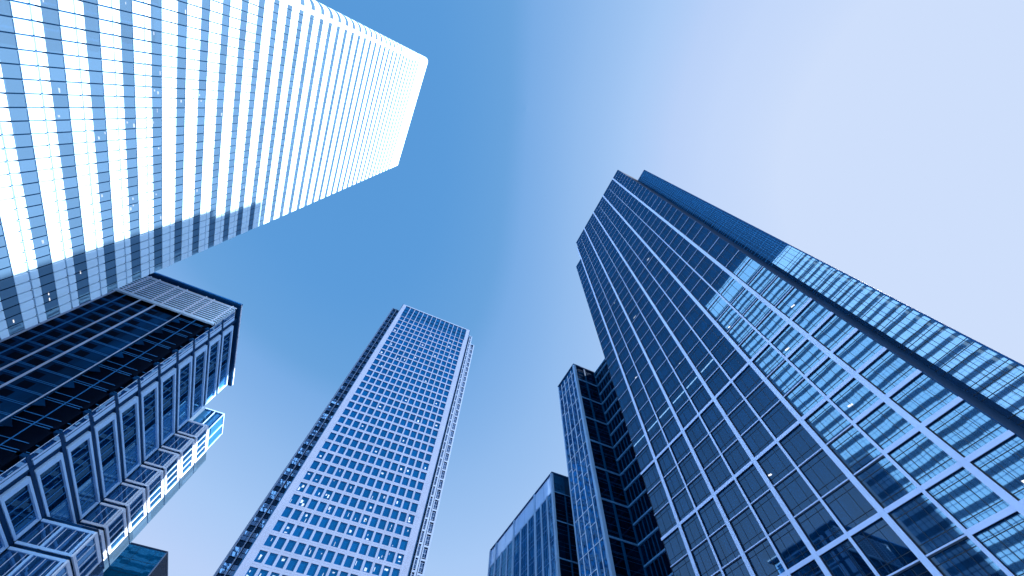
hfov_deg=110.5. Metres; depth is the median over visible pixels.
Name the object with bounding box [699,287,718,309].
window
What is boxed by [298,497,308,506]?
window
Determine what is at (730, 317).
window
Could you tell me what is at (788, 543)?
window
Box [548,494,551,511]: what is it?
window
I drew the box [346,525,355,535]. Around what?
window
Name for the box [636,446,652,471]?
window
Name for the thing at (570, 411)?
window
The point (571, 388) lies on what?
window
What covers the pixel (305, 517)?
window
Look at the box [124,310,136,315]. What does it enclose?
side window
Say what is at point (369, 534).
window
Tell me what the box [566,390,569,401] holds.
window
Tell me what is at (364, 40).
band window
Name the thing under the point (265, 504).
window
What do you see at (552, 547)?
window
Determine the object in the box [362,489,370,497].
window
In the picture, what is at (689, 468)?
window
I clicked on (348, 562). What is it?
window
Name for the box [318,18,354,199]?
band window
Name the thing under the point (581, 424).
window
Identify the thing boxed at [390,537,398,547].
window
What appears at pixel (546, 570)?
window
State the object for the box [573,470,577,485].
window
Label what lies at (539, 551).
window
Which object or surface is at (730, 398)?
window
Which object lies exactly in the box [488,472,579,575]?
glass block
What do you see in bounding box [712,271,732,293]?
window
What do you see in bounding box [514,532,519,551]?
window
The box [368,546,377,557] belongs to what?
window
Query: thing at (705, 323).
window
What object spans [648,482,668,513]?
window
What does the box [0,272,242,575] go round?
framed building
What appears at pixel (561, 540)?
window
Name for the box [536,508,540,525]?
window
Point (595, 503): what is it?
window
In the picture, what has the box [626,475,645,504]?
window
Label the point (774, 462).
window
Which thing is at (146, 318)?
side window
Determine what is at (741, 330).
window
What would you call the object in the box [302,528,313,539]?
window
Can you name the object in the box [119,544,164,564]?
window
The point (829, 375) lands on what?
window
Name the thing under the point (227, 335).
window frame
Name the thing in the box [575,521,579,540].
window
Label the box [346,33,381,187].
band window
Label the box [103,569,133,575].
window
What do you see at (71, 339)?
side window
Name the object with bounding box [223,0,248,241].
band window
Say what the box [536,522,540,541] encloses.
window
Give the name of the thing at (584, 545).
window
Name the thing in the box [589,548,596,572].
window
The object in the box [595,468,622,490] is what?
window
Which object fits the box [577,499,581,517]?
window
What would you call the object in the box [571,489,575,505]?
window
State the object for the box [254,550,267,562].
window
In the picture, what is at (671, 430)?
window
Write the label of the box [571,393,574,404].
window
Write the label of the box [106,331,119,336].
side window
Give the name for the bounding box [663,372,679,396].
window
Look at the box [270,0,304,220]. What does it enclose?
band window
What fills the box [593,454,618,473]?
window
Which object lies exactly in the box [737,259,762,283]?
window
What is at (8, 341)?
side window
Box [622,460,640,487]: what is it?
window
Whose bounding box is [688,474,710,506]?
window
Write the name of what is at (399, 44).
band window
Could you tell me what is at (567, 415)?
window
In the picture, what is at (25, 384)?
side window
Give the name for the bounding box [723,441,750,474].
window
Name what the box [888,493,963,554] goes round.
window
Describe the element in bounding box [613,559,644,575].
window
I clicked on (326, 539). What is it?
window
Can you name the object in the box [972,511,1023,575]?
window
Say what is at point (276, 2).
band window
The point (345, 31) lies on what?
band window
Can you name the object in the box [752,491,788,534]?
window
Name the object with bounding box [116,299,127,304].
side window
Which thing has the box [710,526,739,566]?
window
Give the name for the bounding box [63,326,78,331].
side window
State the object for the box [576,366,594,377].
window
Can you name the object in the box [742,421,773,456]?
window
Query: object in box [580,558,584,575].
window
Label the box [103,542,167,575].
teal block
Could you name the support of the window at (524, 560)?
in the glass block at (537, 537)
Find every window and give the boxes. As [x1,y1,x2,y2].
[0,0,59,318]
[0,218,24,334]
[0,374,14,381]
[0,388,14,396]
[2,339,14,344]
[7,352,24,359]
[8,365,25,371]
[16,380,35,388]
[17,332,34,338]
[18,344,34,350]
[26,358,44,365]
[28,371,45,378]
[32,326,43,330]
[36,338,53,344]
[37,0,89,304]
[38,350,54,356]
[45,320,60,325]
[46,364,64,371]
[47,331,61,336]
[55,344,71,350]
[58,314,69,318]
[58,356,72,362]
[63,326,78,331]
[66,337,79,342]
[70,309,84,314]
[73,319,86,324]
[74,350,89,356]
[80,0,116,291]
[81,331,96,337]
[84,343,97,348]
[87,315,101,320]
[90,325,102,330]
[93,299,105,304]
[95,309,107,313]
[98,337,112,343]
[103,320,117,325]
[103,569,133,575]
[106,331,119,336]
[107,556,155,575]
[108,305,121,310]
[112,314,123,319]
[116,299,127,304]
[117,0,140,280]
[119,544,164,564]
[120,326,133,331]
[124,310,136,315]
[127,320,139,324]
[132,305,142,309]
[139,315,151,320]
[146,310,157,314]
[148,0,161,271]
[173,0,186,262]
[192,0,209,254]
[207,0,229,247]
[218,562,237,575]
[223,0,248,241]
[230,546,248,558]
[236,0,264,235]
[241,531,257,542]
[245,567,257,575]
[248,0,278,230]
[250,516,267,527]
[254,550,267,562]
[258,570,268,575]
[259,5,291,225]
[259,503,275,513]
[264,535,275,546]
[264,553,277,565]
[268,491,283,500]
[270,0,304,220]
[273,520,284,531]
[274,537,286,549]
[275,556,287,568]
[276,479,290,488]
[279,0,314,216]
[281,507,292,517]
[282,523,294,534]
[283,468,297,477]
[284,540,295,551]
[285,558,298,570]
[288,2,323,212]
[289,494,299,504]
[290,509,301,519]
[291,457,304,465]
[292,526,303,536]
[294,543,305,554]
[296,7,332,209]
[296,482,306,491]
[296,561,308,573]
[297,447,310,455]
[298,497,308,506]
[300,512,310,522]
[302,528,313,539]
[303,471,313,480]
[304,11,340,205]
[304,438,316,445]
[304,545,315,557]
[305,485,315,494]
[306,564,318,575]
[307,500,317,509]
[309,515,320,525]
[310,429,321,436]
[310,461,319,469]
[311,15,347,202]
[311,531,322,542]
[312,474,321,482]
[314,487,324,496]
[314,548,325,559]
[316,317,462,511]
[316,421,326,428]
[316,502,326,511]
[317,566,328,575]
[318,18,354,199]
[318,463,327,471]
[319,517,329,527]
[320,476,329,485]
[321,413,331,419]
[321,534,331,544]
[323,490,332,499]
[324,23,360,196]
[324,551,334,562]
[325,505,335,514]
[326,406,336,412]
[326,466,335,474]
[328,520,337,530]
[328,569,337,575]
[329,479,338,487]
[330,26,366,194]
[331,399,341,405]
[331,493,341,502]
[331,536,341,547]
[334,468,343,476]
[334,507,343,517]
[334,553,344,565]
[336,28,372,191]
[336,392,345,397]
[337,481,346,490]
[337,522,347,532]
[340,385,349,391]
[340,495,349,504]
[340,539,350,549]
[341,31,377,189]
[343,510,352,519]
[343,556,353,567]
[345,484,354,492]
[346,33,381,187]
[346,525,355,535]
[348,498,357,507]
[349,541,359,552]
[351,37,386,184]
[352,512,360,522]
[353,558,362,570]
[354,486,362,495]
[355,528,364,538]
[356,39,390,182]
[357,500,365,509]
[358,544,368,554]
[360,42,394,180]
[361,515,369,524]
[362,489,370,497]
[363,561,372,572]
[364,43,398,179]
[364,530,373,540]
[365,503,374,512]
[368,44,401,177]
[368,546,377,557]
[369,517,377,526]
[370,491,378,500]
[371,46,405,176]
[372,563,381,575]
[373,532,381,542]
[374,505,382,514]
[375,49,408,174]
[377,549,386,559]
[378,49,411,173]
[378,494,386,502]
[378,520,386,529]
[381,566,390,575]
[382,52,414,171]
[382,507,390,516]
[382,535,390,545]
[385,52,416,170]
[386,496,394,504]
[386,522,394,531]
[386,551,394,562]
[388,54,419,168]
[390,510,398,519]
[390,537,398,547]
[391,568,399,575]
[395,524,402,534]
[395,554,403,564]
[399,512,406,521]
[399,540,407,550]
[403,527,410,536]
[407,515,414,524]
[417,563,423,571]
[489,564,493,575]
[495,557,499,573]
[501,548,506,566]
[501,563,505,575]
[507,556,511,574]
[508,542,511,558]
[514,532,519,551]
[514,546,519,566]
[514,562,518,575]
[521,524,526,543]
[521,538,526,558]
[521,553,526,574]
[529,515,533,533]
[529,530,533,549]
[529,545,533,565]
[529,561,534,575]
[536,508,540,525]
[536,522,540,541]
[537,537,541,556]
[537,553,541,574]
[542,501,546,518]
[542,514,546,533]
[543,529,547,550]
[543,546,548,567]
[544,564,549,575]
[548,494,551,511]
[548,508,552,526]
[549,524,553,542]
[550,540,554,560]
[551,557,555,575]
[554,492,571,510]
[556,506,573,524]
[557,521,575,541]
[558,537,577,559]
[559,554,579,575]
[565,437,568,450]
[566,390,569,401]
[566,413,569,423]
[567,398,571,409]
[567,422,570,434]
[567,449,570,461]
[568,433,572,446]
[568,461,571,475]
[569,407,572,419]
[570,384,573,394]
[570,418,574,430]
[570,444,573,458]
[570,475,573,489]
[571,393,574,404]
[571,457,575,470]
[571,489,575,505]
[572,402,576,414]
[572,428,576,442]
[573,439,577,453]
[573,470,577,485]
[573,504,577,521]
[574,412,578,425]
[575,451,580,466]
[575,484,579,501]
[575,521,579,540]
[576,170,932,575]
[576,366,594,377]
[576,423,580,436]
[577,372,595,384]
[577,434,582,448]
[577,464,582,480]
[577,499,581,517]
[577,539,582,559]
[578,380,598,394]
[579,419,583,431]
[579,446,584,461]
[579,478,584,496]
[579,515,584,535]
[580,388,600,402]
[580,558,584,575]
[581,430,585,443]
[581,459,586,475]
[581,494,586,512]
[581,534,587,555]
[582,398,603,413]
[583,442,587,456]
[583,473,589,491]
[583,510,589,531]
[584,407,605,422]
[584,553,590,575]
[586,418,608,435]
[586,455,590,470]
[586,488,592,507]
[586,529,592,550]
[588,429,611,446]
[588,469,592,486]
[588,505,595,525]
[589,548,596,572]
[590,441,615,460]
[591,485,595,502]
[591,523,598,545]
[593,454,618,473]
[593,501,598,520]
[594,543,602,567]
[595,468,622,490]
[596,365,608,383]
[596,518,602,539]
[597,564,604,575]
[598,483,626,505]
[599,373,610,392]
[600,539,606,562]
[601,381,613,401]
[602,500,631,525]
[603,390,616,411]
[603,560,609,575]
[605,517,636,543]
[606,400,619,421]
[609,410,623,432]
[609,538,642,567]
[612,421,626,444]
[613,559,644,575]
[615,433,631,458]
[618,446,635,472]
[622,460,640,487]
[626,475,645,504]
[630,492,651,521]
[631,429,646,454]
[635,510,657,541]
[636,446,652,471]
[640,530,664,563]
[642,462,660,492]
[646,552,671,575]
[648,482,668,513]
[651,431,666,455]
[655,503,676,536]
[656,402,672,426]
[657,448,675,475]
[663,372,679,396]
[663,417,680,442]
[663,528,686,565]
[665,467,684,497]
[669,386,688,411]
[670,434,689,463]
[671,556,695,575]
[673,489,693,520]
[675,358,692,381]
[677,401,696,427]
[678,453,699,484]
[680,330,698,353]
[682,513,705,549]
[683,372,701,396]
[685,417,707,447]
[688,341,708,366]
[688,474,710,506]
[691,386,711,411]
[692,540,718,575]
[693,315,712,338]
[695,436,719,468]
[697,354,718,380]
[698,499,724,535]
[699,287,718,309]
[700,402,723,431]
[702,325,723,350]
[705,457,731,490]
[706,368,729,394]
[708,297,728,319]
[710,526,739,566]
[711,337,734,364]
[711,420,736,452]
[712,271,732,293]
[717,244,737,266]
[717,307,740,332]
[717,383,742,414]
[717,480,747,519]
[721,279,743,303]
[721,350,746,378]
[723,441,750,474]
[723,557,749,575]
[726,251,749,274]
[727,318,752,344]
[729,401,757,434]
[730,508,765,550]
[732,288,756,314]
[733,365,762,396]
[736,464,768,502]
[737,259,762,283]
[740,331,766,358]
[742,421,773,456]
[743,299,770,326]
[746,382,778,416]
[746,539,784,575]
[748,268,776,294]
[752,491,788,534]
[753,345,783,376]
[756,311,785,340]
[757,444,794,484]
[761,277,792,305]
[762,402,797,438]
[768,361,802,395]
[770,523,810,568]
[772,325,804,355]
[775,471,817,515]
[776,288,808,318]
[779,424,820,465]
[785,380,823,416]
[788,340,825,374]
[793,300,829,333]
[796,502,843,550]
[799,450,846,496]
[805,401,850,443]
[807,357,850,395]
[812,314,853,350]
[820,539,874,575]
[823,481,877,531]
[828,427,881,473]
[830,378,879,419]
[833,331,882,370]
[851,518,917,575]
[856,402,914,449]
[856,457,916,507]
[860,350,916,393]
[888,432,956,484]
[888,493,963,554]
[890,373,957,422]
[925,467,1009,528]
[926,400,1006,457]
[929,538,1006,575]
[970,435,1023,500]
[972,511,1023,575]
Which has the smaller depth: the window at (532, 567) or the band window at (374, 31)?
the window at (532, 567)
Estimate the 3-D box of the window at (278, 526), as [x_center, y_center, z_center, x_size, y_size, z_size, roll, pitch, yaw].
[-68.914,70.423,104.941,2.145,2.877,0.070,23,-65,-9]
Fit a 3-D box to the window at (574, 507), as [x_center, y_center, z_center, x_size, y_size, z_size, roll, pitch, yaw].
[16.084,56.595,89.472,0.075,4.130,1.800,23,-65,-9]
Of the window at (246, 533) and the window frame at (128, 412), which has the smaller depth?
the window frame at (128, 412)
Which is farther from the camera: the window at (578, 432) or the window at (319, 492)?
the window at (319, 492)
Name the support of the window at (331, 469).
in the grid tower at (356, 489)
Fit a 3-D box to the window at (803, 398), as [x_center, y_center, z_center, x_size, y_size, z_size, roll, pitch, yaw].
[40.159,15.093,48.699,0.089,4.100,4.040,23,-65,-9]
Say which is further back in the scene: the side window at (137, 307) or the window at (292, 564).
the window at (292, 564)
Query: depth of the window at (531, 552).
101.45 m
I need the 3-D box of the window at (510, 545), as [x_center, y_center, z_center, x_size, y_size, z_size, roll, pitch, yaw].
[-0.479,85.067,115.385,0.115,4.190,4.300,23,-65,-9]
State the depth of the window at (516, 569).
106.31 m
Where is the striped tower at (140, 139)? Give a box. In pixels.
[0,0,427,339]
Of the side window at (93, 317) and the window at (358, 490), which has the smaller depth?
the side window at (93, 317)
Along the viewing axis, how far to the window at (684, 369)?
72.74 m
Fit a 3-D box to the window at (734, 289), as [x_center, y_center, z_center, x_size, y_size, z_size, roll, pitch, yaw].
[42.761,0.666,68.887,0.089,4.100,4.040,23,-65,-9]
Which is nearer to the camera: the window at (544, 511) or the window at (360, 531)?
the window at (544, 511)
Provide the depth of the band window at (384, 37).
129.85 m
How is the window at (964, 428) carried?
in the glass tower at (787, 409)
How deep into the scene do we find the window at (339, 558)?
104.55 m
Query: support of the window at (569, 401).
in the corner tower at (616, 530)
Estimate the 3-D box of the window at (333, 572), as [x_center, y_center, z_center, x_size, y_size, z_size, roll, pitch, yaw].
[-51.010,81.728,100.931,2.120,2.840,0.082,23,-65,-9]
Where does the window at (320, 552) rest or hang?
in the grid tower at (356, 489)
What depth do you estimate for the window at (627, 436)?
96.06 m
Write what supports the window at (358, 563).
in the grid tower at (356, 489)
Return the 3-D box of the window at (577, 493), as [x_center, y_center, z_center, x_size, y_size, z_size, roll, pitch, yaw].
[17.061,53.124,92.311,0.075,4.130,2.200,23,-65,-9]
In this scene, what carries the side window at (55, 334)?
in the framed building
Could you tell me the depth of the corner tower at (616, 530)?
88.25 m
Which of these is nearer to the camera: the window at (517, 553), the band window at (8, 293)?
the band window at (8, 293)
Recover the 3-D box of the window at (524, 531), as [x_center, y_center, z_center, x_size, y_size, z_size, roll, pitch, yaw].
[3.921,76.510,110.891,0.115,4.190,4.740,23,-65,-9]
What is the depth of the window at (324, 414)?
140.80 m
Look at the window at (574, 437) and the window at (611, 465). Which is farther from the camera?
the window at (574, 437)
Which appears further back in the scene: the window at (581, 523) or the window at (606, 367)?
the window at (606, 367)
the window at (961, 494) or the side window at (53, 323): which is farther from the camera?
the side window at (53, 323)
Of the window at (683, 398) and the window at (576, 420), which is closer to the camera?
the window at (683, 398)
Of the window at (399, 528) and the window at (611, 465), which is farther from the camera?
the window at (399, 528)
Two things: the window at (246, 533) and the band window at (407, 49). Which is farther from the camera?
the band window at (407, 49)
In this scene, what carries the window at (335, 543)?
in the grid tower at (356, 489)
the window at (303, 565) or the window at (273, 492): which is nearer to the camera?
the window at (303, 565)
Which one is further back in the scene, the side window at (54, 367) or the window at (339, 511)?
the window at (339, 511)
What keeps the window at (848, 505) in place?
in the glass tower at (787, 409)
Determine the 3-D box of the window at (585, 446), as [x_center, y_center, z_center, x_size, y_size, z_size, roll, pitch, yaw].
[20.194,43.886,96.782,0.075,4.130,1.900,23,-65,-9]
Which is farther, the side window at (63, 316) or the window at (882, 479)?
the side window at (63, 316)
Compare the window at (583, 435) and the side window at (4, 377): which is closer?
the side window at (4, 377)
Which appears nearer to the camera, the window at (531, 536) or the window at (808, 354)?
the window at (808, 354)
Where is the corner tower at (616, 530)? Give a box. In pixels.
[558,359,673,575]
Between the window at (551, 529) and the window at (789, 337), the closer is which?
the window at (789, 337)
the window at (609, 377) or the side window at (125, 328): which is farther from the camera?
the window at (609, 377)
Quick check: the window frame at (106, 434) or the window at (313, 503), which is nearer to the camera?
the window frame at (106, 434)
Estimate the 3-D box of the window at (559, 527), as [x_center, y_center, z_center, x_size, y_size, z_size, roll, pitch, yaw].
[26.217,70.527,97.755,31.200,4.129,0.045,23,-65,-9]
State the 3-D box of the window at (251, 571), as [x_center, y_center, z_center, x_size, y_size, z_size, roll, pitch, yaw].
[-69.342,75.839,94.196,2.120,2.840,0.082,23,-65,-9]
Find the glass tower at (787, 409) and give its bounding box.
[576,170,1023,575]
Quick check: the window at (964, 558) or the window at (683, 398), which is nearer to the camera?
the window at (964, 558)
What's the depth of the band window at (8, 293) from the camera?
45.99 m
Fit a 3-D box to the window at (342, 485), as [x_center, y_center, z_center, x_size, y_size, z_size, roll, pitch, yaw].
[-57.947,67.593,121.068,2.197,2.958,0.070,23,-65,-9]
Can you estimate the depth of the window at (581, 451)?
97.71 m
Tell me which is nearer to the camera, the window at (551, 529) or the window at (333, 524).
the window at (551, 529)
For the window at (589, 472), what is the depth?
89.44 m
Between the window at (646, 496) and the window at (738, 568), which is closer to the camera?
the window at (738, 568)
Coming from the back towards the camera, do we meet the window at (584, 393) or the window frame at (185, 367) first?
the window at (584, 393)
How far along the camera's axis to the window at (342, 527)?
111.26 m
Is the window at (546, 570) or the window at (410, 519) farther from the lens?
the window at (410, 519)
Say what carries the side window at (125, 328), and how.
in the framed building
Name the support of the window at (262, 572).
in the grid tower at (356, 489)
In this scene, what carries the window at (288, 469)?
in the grid tower at (356, 489)
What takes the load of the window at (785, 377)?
in the glass tower at (787, 409)
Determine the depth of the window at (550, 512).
99.65 m
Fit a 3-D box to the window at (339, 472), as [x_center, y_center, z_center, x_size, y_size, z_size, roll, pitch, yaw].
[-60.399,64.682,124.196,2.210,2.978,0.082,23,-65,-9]
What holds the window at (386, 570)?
in the grid tower at (356, 489)
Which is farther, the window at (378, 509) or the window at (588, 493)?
the window at (378, 509)
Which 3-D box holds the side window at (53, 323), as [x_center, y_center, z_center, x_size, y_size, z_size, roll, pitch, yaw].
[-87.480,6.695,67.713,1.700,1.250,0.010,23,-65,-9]
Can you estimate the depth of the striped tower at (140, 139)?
58.22 m
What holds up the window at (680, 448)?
in the glass tower at (787, 409)
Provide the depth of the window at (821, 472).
43.27 m
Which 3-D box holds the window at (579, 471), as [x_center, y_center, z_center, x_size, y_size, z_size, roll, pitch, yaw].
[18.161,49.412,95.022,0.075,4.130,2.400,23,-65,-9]
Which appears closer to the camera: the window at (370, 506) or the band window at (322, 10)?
the band window at (322, 10)
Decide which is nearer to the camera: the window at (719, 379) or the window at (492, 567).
the window at (719, 379)
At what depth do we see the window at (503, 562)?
117.60 m
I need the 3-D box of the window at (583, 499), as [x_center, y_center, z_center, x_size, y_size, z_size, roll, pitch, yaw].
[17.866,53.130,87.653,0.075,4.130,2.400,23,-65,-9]
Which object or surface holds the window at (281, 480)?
in the grid tower at (356, 489)
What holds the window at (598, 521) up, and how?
in the corner tower at (616, 530)
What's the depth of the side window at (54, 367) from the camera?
61.80 m
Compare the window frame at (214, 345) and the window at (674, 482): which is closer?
the window at (674, 482)
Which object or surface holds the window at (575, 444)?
in the corner tower at (616, 530)
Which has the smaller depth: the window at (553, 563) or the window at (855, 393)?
the window at (855, 393)
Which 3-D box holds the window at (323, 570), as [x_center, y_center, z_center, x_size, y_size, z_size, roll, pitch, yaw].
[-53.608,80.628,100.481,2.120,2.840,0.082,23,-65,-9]
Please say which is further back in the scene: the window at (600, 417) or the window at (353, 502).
the window at (353, 502)
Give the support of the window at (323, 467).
in the grid tower at (356, 489)
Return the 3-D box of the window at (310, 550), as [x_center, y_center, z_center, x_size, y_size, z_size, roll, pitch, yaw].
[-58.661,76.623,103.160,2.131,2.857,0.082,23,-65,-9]
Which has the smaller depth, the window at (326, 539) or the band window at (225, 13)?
the band window at (225, 13)
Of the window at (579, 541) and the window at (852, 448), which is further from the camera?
the window at (579, 541)
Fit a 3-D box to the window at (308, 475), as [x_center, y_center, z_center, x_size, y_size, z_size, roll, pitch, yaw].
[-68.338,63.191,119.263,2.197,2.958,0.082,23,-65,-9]
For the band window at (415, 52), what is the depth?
163.83 m
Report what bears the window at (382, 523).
in the grid tower at (356, 489)
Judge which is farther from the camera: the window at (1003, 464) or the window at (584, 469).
the window at (584, 469)
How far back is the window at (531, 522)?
108.78 m
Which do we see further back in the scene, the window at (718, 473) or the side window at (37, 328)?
the side window at (37, 328)
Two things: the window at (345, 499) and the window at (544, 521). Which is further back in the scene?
the window at (345, 499)
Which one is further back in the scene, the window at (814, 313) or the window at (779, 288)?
the window at (779, 288)
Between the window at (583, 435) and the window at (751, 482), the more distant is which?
the window at (583, 435)
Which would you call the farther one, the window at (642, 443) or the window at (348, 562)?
the window at (348, 562)
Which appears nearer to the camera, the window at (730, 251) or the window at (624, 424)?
the window at (730, 251)
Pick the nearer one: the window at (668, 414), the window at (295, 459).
the window at (668, 414)
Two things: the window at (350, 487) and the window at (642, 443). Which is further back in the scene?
the window at (350, 487)
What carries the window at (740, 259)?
in the glass tower at (787, 409)
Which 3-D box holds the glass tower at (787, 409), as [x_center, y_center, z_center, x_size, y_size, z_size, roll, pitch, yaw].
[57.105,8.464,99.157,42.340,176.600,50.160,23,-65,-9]
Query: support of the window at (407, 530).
in the grid tower at (356, 489)
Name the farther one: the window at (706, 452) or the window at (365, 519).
the window at (365, 519)
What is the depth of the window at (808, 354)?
50.64 m
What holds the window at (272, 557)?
in the grid tower at (356, 489)
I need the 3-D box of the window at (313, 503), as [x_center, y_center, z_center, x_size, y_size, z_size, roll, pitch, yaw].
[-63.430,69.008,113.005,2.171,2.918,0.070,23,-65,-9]
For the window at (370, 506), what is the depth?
119.31 m
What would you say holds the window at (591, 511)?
in the corner tower at (616, 530)
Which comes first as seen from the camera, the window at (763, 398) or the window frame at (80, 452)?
the window at (763, 398)
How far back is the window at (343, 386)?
154.89 m
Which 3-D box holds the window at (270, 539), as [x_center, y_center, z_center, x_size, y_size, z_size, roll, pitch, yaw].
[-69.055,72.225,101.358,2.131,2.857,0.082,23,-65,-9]
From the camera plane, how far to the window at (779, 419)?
50.75 m
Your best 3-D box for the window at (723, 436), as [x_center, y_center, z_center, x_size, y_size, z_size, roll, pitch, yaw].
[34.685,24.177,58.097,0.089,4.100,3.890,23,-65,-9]
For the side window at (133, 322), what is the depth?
74.53 m
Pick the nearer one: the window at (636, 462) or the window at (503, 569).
the window at (636, 462)
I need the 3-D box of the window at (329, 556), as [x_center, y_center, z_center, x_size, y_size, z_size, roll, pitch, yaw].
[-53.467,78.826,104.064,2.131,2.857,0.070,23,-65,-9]
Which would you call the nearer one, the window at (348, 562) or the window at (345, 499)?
the window at (348, 562)
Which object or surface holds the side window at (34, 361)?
in the framed building
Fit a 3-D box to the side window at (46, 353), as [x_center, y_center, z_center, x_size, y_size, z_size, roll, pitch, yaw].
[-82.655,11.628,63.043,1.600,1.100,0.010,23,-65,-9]
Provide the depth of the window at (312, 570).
100.07 m
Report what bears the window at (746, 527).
in the glass tower at (787, 409)
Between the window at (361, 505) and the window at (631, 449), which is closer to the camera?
the window at (631, 449)
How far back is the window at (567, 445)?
107.81 m
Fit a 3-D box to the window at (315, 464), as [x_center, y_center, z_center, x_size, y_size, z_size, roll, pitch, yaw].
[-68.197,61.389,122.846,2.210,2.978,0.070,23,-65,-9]
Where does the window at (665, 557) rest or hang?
in the corner tower at (616, 530)
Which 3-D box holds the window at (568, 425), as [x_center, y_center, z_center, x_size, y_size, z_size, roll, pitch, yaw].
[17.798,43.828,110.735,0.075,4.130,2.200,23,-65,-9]
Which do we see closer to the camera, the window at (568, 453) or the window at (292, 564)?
the window at (292, 564)
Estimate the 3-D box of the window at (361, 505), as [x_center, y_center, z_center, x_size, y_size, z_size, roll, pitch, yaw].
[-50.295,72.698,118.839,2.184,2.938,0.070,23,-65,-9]
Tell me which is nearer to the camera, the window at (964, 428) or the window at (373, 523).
the window at (964, 428)
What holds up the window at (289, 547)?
in the grid tower at (356, 489)
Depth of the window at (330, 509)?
113.88 m
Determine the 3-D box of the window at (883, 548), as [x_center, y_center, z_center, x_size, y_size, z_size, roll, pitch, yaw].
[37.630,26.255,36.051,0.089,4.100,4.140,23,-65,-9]
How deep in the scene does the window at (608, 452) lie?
96.76 m
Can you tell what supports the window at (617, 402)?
in the corner tower at (616, 530)
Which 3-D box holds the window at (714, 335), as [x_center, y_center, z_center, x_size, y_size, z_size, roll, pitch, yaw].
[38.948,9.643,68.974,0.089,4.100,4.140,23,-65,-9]
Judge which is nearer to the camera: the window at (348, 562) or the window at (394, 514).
the window at (348, 562)
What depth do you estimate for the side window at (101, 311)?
73.57 m
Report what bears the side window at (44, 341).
in the framed building
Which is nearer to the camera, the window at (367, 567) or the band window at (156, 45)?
the band window at (156, 45)
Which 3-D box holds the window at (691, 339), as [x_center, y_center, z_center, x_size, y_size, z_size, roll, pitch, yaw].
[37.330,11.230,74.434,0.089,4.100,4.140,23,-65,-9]
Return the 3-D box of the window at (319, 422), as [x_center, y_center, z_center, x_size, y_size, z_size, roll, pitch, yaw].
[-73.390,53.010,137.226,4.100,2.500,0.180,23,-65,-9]
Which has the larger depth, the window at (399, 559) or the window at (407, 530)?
the window at (407, 530)
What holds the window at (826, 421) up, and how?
in the glass tower at (787, 409)
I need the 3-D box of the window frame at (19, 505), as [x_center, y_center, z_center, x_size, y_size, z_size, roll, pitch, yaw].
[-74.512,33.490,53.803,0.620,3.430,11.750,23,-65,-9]
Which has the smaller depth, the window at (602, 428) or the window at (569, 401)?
the window at (602, 428)
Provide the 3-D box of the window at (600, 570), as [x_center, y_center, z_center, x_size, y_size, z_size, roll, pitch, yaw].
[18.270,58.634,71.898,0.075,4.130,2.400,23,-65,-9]
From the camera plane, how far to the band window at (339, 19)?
99.39 m
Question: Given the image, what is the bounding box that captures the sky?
[132,0,1023,575]
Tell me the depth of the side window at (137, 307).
77.73 m
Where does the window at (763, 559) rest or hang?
in the glass tower at (787, 409)
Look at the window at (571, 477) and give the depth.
96.90 m
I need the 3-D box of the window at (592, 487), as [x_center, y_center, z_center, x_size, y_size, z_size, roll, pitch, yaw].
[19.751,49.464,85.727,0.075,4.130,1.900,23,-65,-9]
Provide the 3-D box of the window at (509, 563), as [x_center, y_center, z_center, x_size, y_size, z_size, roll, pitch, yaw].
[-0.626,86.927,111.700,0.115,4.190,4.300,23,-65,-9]
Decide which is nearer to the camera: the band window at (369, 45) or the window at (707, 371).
the window at (707, 371)
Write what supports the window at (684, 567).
in the glass tower at (787, 409)
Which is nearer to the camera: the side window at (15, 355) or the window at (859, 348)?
the window at (859, 348)
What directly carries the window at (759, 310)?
in the glass tower at (787, 409)
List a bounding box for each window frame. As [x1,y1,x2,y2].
[0,476,41,540]
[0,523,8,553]
[34,452,76,523]
[66,431,99,519]
[94,412,121,497]
[119,396,140,478]
[141,381,158,460]
[161,368,175,444]
[177,356,192,430]
[191,345,207,416]
[205,335,220,404]
[217,325,233,393]
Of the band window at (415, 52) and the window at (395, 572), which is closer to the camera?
the window at (395, 572)
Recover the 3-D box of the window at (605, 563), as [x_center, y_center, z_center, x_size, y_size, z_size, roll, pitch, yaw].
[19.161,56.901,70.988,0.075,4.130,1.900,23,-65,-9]
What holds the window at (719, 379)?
in the glass tower at (787, 409)
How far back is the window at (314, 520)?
109.91 m
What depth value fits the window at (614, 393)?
110.89 m
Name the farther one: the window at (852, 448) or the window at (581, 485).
the window at (581, 485)
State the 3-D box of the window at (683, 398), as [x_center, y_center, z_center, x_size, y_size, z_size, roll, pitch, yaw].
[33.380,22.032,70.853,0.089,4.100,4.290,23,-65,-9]
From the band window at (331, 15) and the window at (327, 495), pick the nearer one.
the band window at (331, 15)
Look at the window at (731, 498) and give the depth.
52.54 m
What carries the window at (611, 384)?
in the corner tower at (616, 530)
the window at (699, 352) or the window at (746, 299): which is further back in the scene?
the window at (699, 352)
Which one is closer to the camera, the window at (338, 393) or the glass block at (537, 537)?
the glass block at (537, 537)
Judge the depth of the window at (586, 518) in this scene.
83.98 m
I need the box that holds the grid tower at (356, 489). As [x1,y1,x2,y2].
[213,304,473,575]
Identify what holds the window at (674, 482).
in the glass tower at (787, 409)
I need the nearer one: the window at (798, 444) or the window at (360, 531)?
the window at (798, 444)
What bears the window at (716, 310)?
in the glass tower at (787, 409)

